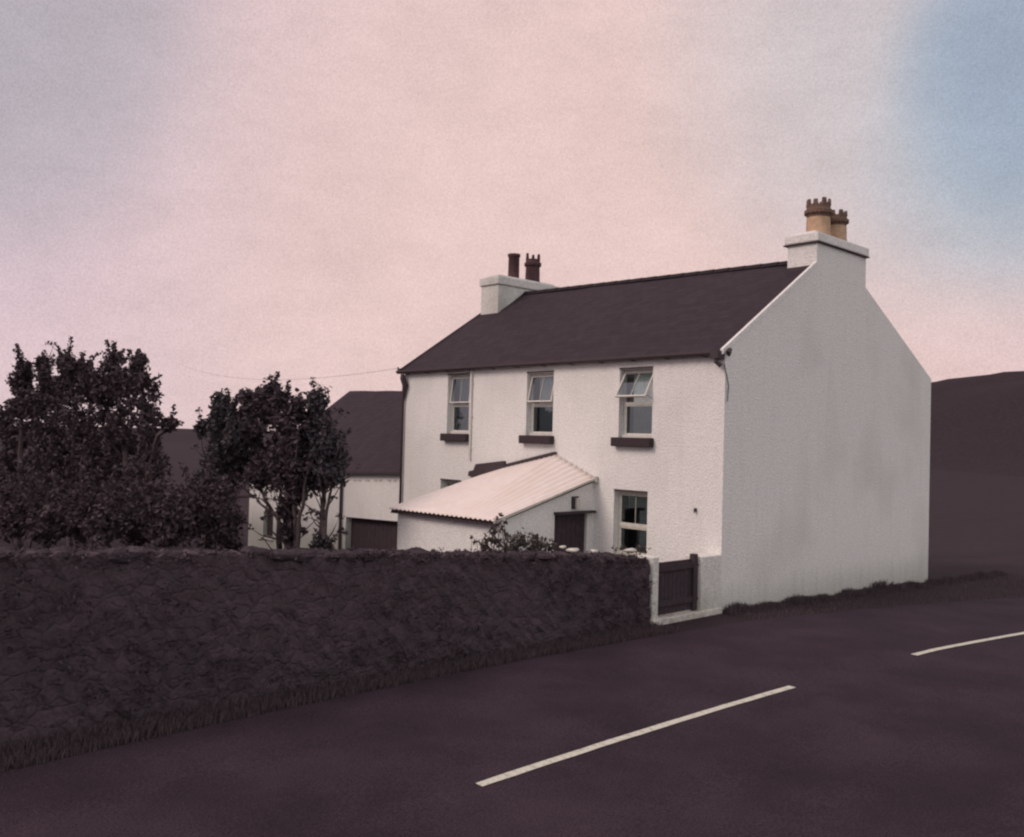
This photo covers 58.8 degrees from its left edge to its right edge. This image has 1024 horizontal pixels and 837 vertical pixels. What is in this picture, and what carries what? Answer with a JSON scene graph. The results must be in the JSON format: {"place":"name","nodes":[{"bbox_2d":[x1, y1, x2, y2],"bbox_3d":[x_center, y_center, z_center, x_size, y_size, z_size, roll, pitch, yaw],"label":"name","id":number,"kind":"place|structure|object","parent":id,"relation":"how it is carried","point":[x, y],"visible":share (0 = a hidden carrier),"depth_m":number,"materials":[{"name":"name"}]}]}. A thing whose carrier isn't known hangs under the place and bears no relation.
{"place":"outdoors","nodes":[
{"label":"outdoors","id":0,"kind":"place"},
{"bbox_2d":[1,426,282,443],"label":"hill","id":1,"kind":"structure","parent":0,"point":[184,435],"depth_m":334.43,"materials":[{"name":"green plant"}]},
{"bbox_2d":[0,597,1023,836],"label":"road","id":2,"kind":"structure","parent":0,"point":[870,725],"depth_m":9.14,"materials":[{"name":"grey asphalt"}]},
{"bbox_2d":[476,686,795,785],"bbox_3d":[1.657,3.388,9.997,5.350,0.001,0.151,3,-2,-42],"label":"road marking","id":3,"kind":"object","parent":2,"relation":"on","point":[575,753],"visible":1,"depth_m":9.52,"materials":[{"name":"paint"}]},
{"bbox_2d":[913,632,1023,654],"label":"road marking","id":4,"kind":"object","parent":2,"relation":"on","point":[954,645],"visible":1,"depth_m":14.80,"materials":[{"name":"paint"}]},
{"bbox_2d":[0,439,1023,772],"bbox_3d":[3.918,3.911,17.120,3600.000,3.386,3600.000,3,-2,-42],"label":"ground","id":5,"kind":"structure","parent":0,"point":[976,521],"depth_m":45.36,"materials":[{"name":"green plant"}]},
{"bbox_2d":[0,343,42,549],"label":"tree","id":6,"kind":"object","parent":5,"relation":"on","point":[20,403],"visible":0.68,"depth_m":30.17,"materials":[{"name":"green plant"}]},
{"bbox_2d":[8,342,69,548],"bbox_3d":[-15.177,0.966,29.396,1.863,6.989,2.639,3,-2,-42],"label":"tall shrub","id":7,"kind":"object","parent":5,"relation":"on","point":[43,376],"visible":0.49,"depth_m":29.11,"materials":[{"name":"green plant"}]},
{"bbox_2d":[0,458,83,549],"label":"bush","id":8,"kind":"object","parent":5,"relation":"on","point":[14,523],"visible":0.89,"depth_m":20.48,"materials":[{"name":"green plant"}]},
{"bbox_2d":[23,336,120,550],"bbox_3d":[-13.534,0.901,27.993,2.371,7.090,5.314,3,-2,-42],"label":"tree","id":9,"kind":"object","parent":5,"relation":"on","point":[75,380],"visible":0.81,"depth_m":27.55,"materials":[{"name":"green plant"}]},
{"bbox_2d":[44,454,135,547],"bbox_3d":[-8.821,2.354,18.733,1.585,3.264,3.255,3,-2,-42],"label":"bush","id":10,"kind":"object","parent":5,"relation":"on","point":[100,519],"visible":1,"depth_m":18.47,"materials":[{"name":"green plant"}]},
{"bbox_2d":[78,339,183,546],"bbox_3d":[-10.534,1.076,25.420,2.122,6.828,5.575,3,-2,-42],"label":"tree","id":11,"kind":"object","parent":5,"relation":"on","point":[133,379],"visible":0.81,"depth_m":25.34,"materials":[{"name":"green plant"}]},
{"bbox_2d":[110,464,198,550],"bbox_3d":[-7.318,2.396,18.308,1.496,2.980,2.817,3,-2,-42],"label":"bush","id":12,"kind":"object","parent":5,"relation":"on","point":[163,519],"visible":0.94,"depth_m":18.00,"materials":[{"name":"green plant"}]},
{"bbox_2d":[170,455,250,549],"bbox_3d":[-6.538,2.380,19.556,1.614,3.207,2.823,3,-2,-42],"label":"bush","id":13,"kind":"object","parent":5,"relation":"on","point":[221,520],"visible":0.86,"depth_m":19.13,"materials":[{"name":"green plant"}]},
{"bbox_2d":[196,502,244,551],"bbox_3d":[-7.109,3.024,22.076,1.142,2.346,1.904,2,-1,-24],"label":"bush","id":14,"kind":"object","parent":5,"relation":"on","point":[230,544],"visible":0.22,"depth_m":21.69,"materials":[{"name":"green plant"}]},
{"bbox_2d":[189,387,270,550],"bbox_3d":[-6.925,1.698,21.632,1.302,4.904,2.989,3,-2,-42],"label":"tall shrub","id":15,"kind":"object","parent":5,"relation":"on","point":[219,429],"visible":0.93,"depth_m":21.31,"materials":[{"name":"green plant"}]},
{"bbox_2d":[194,371,322,549],"bbox_3d":[-5.939,1.447,21.280,1.481,5.093,5.422,3,-2,-42],"label":"tree","id":16,"kind":"object","parent":5,"relation":"on","point":[281,472],"visible":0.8,"depth_m":20.09,"materials":[{"name":"green plant"}]},
{"bbox_2d":[248,391,401,550],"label":"barn","id":17,"kind":"structure","parent":5,"relation":"on","point":[368,497],"depth_m":28.26,"materials":[{"name":"paint"}]},
{"bbox_2d":[260,513,273,540],"bbox_3d":[-8.366,3.715,31.363,0.230,0.920,0.860,3,-2,-42],"label":"window","id":18,"kind":"structure","parent":17,"relation":"in","point":[270,520],"depth_m":31.47,"materials":[{"name":"beige paint"}]},
{"bbox_2d":[351,517,397,550],"bbox_3d":[-3.918,3.896,26.744,0.045,1.950,2.980,3,-2,-42],"label":"door","id":19,"kind":"structure","parent":17,"relation":"in","point":[365,533],"depth_m":26.93,"materials":[{"name":"brown wood"}]},
{"bbox_2d":[0,545,650,748],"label":"garden wall","id":20,"kind":"structure","parent":5,"relation":"on","point":[515,611],"depth_m":10.77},
{"bbox_2d":[0,543,654,735],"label":"ivy","id":21,"kind":"object","parent":20,"relation":"attached to","point":[128,552],"visible":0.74,"depth_m":10.55,"materials":[{"name":"green plant"}]},
{"bbox_2d":[566,548,578,552],"bbox_3d":[0.996,2.146,14.766,0.274,0.084,0.174,3,-2,-42],"label":"pale stone","id":22,"kind":"object","parent":20,"relation":"on","point":[572,550],"visible":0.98,"depth_m":14.71,"materials":[{"name":"white stone"}]},
{"bbox_2d":[623,548,636,552],"bbox_3d":[2.057,2.288,15.738,0.288,0.084,0.146,3,-2,-42],"label":"pale stone","id":23,"kind":"object","parent":20,"relation":"on","point":[631,550],"visible":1,"depth_m":15.69,"materials":[{"name":"white stone"}]},
{"bbox_2d":[285,377,365,549],"bbox_3d":[-4.151,1.502,19.837,1.244,4.854,2.212,3,-2,-42],"label":"tree","id":24,"kind":"object","parent":5,"relation":"on","point":[325,446],"visible":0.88,"depth_m":19.66,"materials":[{"name":"green plant"}]},
{"bbox_2d":[469,513,513,552],"bbox_3d":[-0.385,2.491,14.298,1.043,2.012,0.488,3,-2,-42],"label":"rose bush","id":25,"kind":"object","parent":5,"relation":"on","point":[491,540],"visible":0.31,"depth_m":14.32,"materials":[{"name":"green plant"}]},
{"bbox_2d":[389,452,597,552],"bbox_3d":[-0.696,2.452,20.042,2.950,3.515,4.290,3,-2,-42],"label":"lean to","id":26,"kind":"object","parent":5,"relation":"on","point":[453,517],"visible":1,"depth_m":19.20,"materials":[{"name":"paint"}]},
{"bbox_2d":[554,514,584,552],"bbox_3d":[1.161,2.969,19.145,0.990,1.940,0.045,3,-2,-42],"label":"door","id":27,"kind":"structure","parent":26,"relation":"in","point":[568,529],"depth_m":19.16,"materials":[{"name":"brown wood"}]},
{"bbox_2d":[0,570,1023,772],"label":"grass","id":28,"kind":"structure","parent":5,"relation":"on","point":[274,700],"depth_m":11.76,"materials":[{"name":"green plant"}]},
{"bbox_2d":[502,527,561,552],"bbox_3d":[0.293,2.667,15.008,1.441,1.729,0.577,3,-2,-42],"label":"bush","id":29,"kind":"object","parent":5,"relation":"on","point":[521,540],"visible":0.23,"depth_m":14.97,"materials":[{"name":"green plant"}]},
{"bbox_2d":[611,544,650,556],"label":"bush","id":30,"kind":"object","parent":5,"relation":"on","point":[641,549],"visible":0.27,"depth_m":16.48,"materials":[{"name":"green plant"}]},
{"bbox_2d":[638,555,658,619],"bbox_3d":[2.374,3.057,15.938,0.170,1.290,0.372,3,-2,-42],"label":"gate post","id":31,"kind":"object","parent":5,"relation":"on","point":[654,567],"visible":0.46,"depth_m":15.80,"materials":[{"name":"white paint"}]},
{"bbox_2d":[396,197,930,609],"bbox_3d":[3.816,-0.287,24.148,9.500,9.404,10.767,3,-2,-42],"label":"farmhouse","id":32,"kind":"object","parent":5,"relation":"on","point":[763,430],"visible":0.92,"depth_m":20.00,"materials":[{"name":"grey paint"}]},
{"bbox_2d":[175,362,396,379],"bbox_3d":[-12.109,-2.458,40.818,0.008,2.376,36.280,2,-1,-30],"label":"overhead wire","id":33,"kind":"object","parent":32,"relation":"attached to","point":[292,379],"visible":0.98,"depth_m":34.05,"materials":[{"name":"black metal"}]},
{"bbox_2d":[440,479,460,486],"bbox_3d":[-1.506,2.153,23.268,0.225,1.190,0.840,3,-2,-42],"label":"window","id":34,"kind":"structure","parent":32,"relation":"in","point":[447,481],"depth_m":23.41,"materials":[{"name":"beige paint"}]},
{"bbox_2d":[440,373,469,441],"bbox_3d":[-1.344,-0.284,23.146,0.405,1.725,1.030,3,-2,-42],"label":"window","id":35,"kind":"structure","parent":32,"relation":"in","point":[461,382],"depth_m":23.30,"materials":[{"name":"white paint"}]},
{"bbox_2d":[519,370,553,443],"bbox_3d":[0.663,-0.254,20.956,0.405,1.675,1.030,3,-2,-42],"label":"window","id":36,"kind":"structure","parent":32,"relation":"in","point":[542,384],"depth_m":21.08,"materials":[{"name":"white paint"}]},
{"bbox_2d":[614,489,647,555],"bbox_3d":[2.497,2.228,18.865,0.270,1.480,1.000,3,-2,-42],"label":"window","id":37,"kind":"structure","parent":32,"relation":"in","point":[622,492],"depth_m":19.07,"materials":[{"name":"beige paint"}]},
{"bbox_2d":[611,366,653,446],"bbox_3d":[2.568,-0.240,18.843,0.451,1.655,1.040,3,-2,-42],"label":"window","id":38,"kind":"structure","parent":32,"relation":"in","point":[638,383],"depth_m":18.97,"materials":[{"name":"white paint"}]},
{"bbox_2d":[650,607,722,624],"bbox_3d":[3.051,3.631,16.562,2.090,0.205,0.450,3,-2,-42],"label":"doorstep","id":39,"kind":"object","parent":5,"relation":"on","point":[669,618],"visible":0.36,"depth_m":16.38,"materials":[{"name":"concrete"}]},
{"bbox_2d":[686,553,720,610],"bbox_3d":[3.587,3.158,17.050,0.627,1.200,0.372,3,-2,-42],"label":"gate post","id":40,"kind":"object","parent":5,"relation":"on","point":[709,582],"visible":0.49,"depth_m":16.88,"materials":[{"name":"white paint"}]},
{"bbox_2d":[658,553,698,614],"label":"garden gate","id":41,"kind":"structure","parent":40,"relation":"attached to","point":[677,585],"depth_m":16.41,"materials":[{"name":"brown wood"}]},
{"bbox_2d":[0,0,1023,431],"label":"sky","id":42,"kind":"structure","parent":0,"point":[251,190],"materials":[{"name":"pink"}]},
{"bbox_2d":[930,371,1023,476],"bbox_3d":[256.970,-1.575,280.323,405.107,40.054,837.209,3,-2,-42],"label":"hill","id":43,"kind":"structure","parent":0,"point":[976,424],"depth_m":243.25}
]}

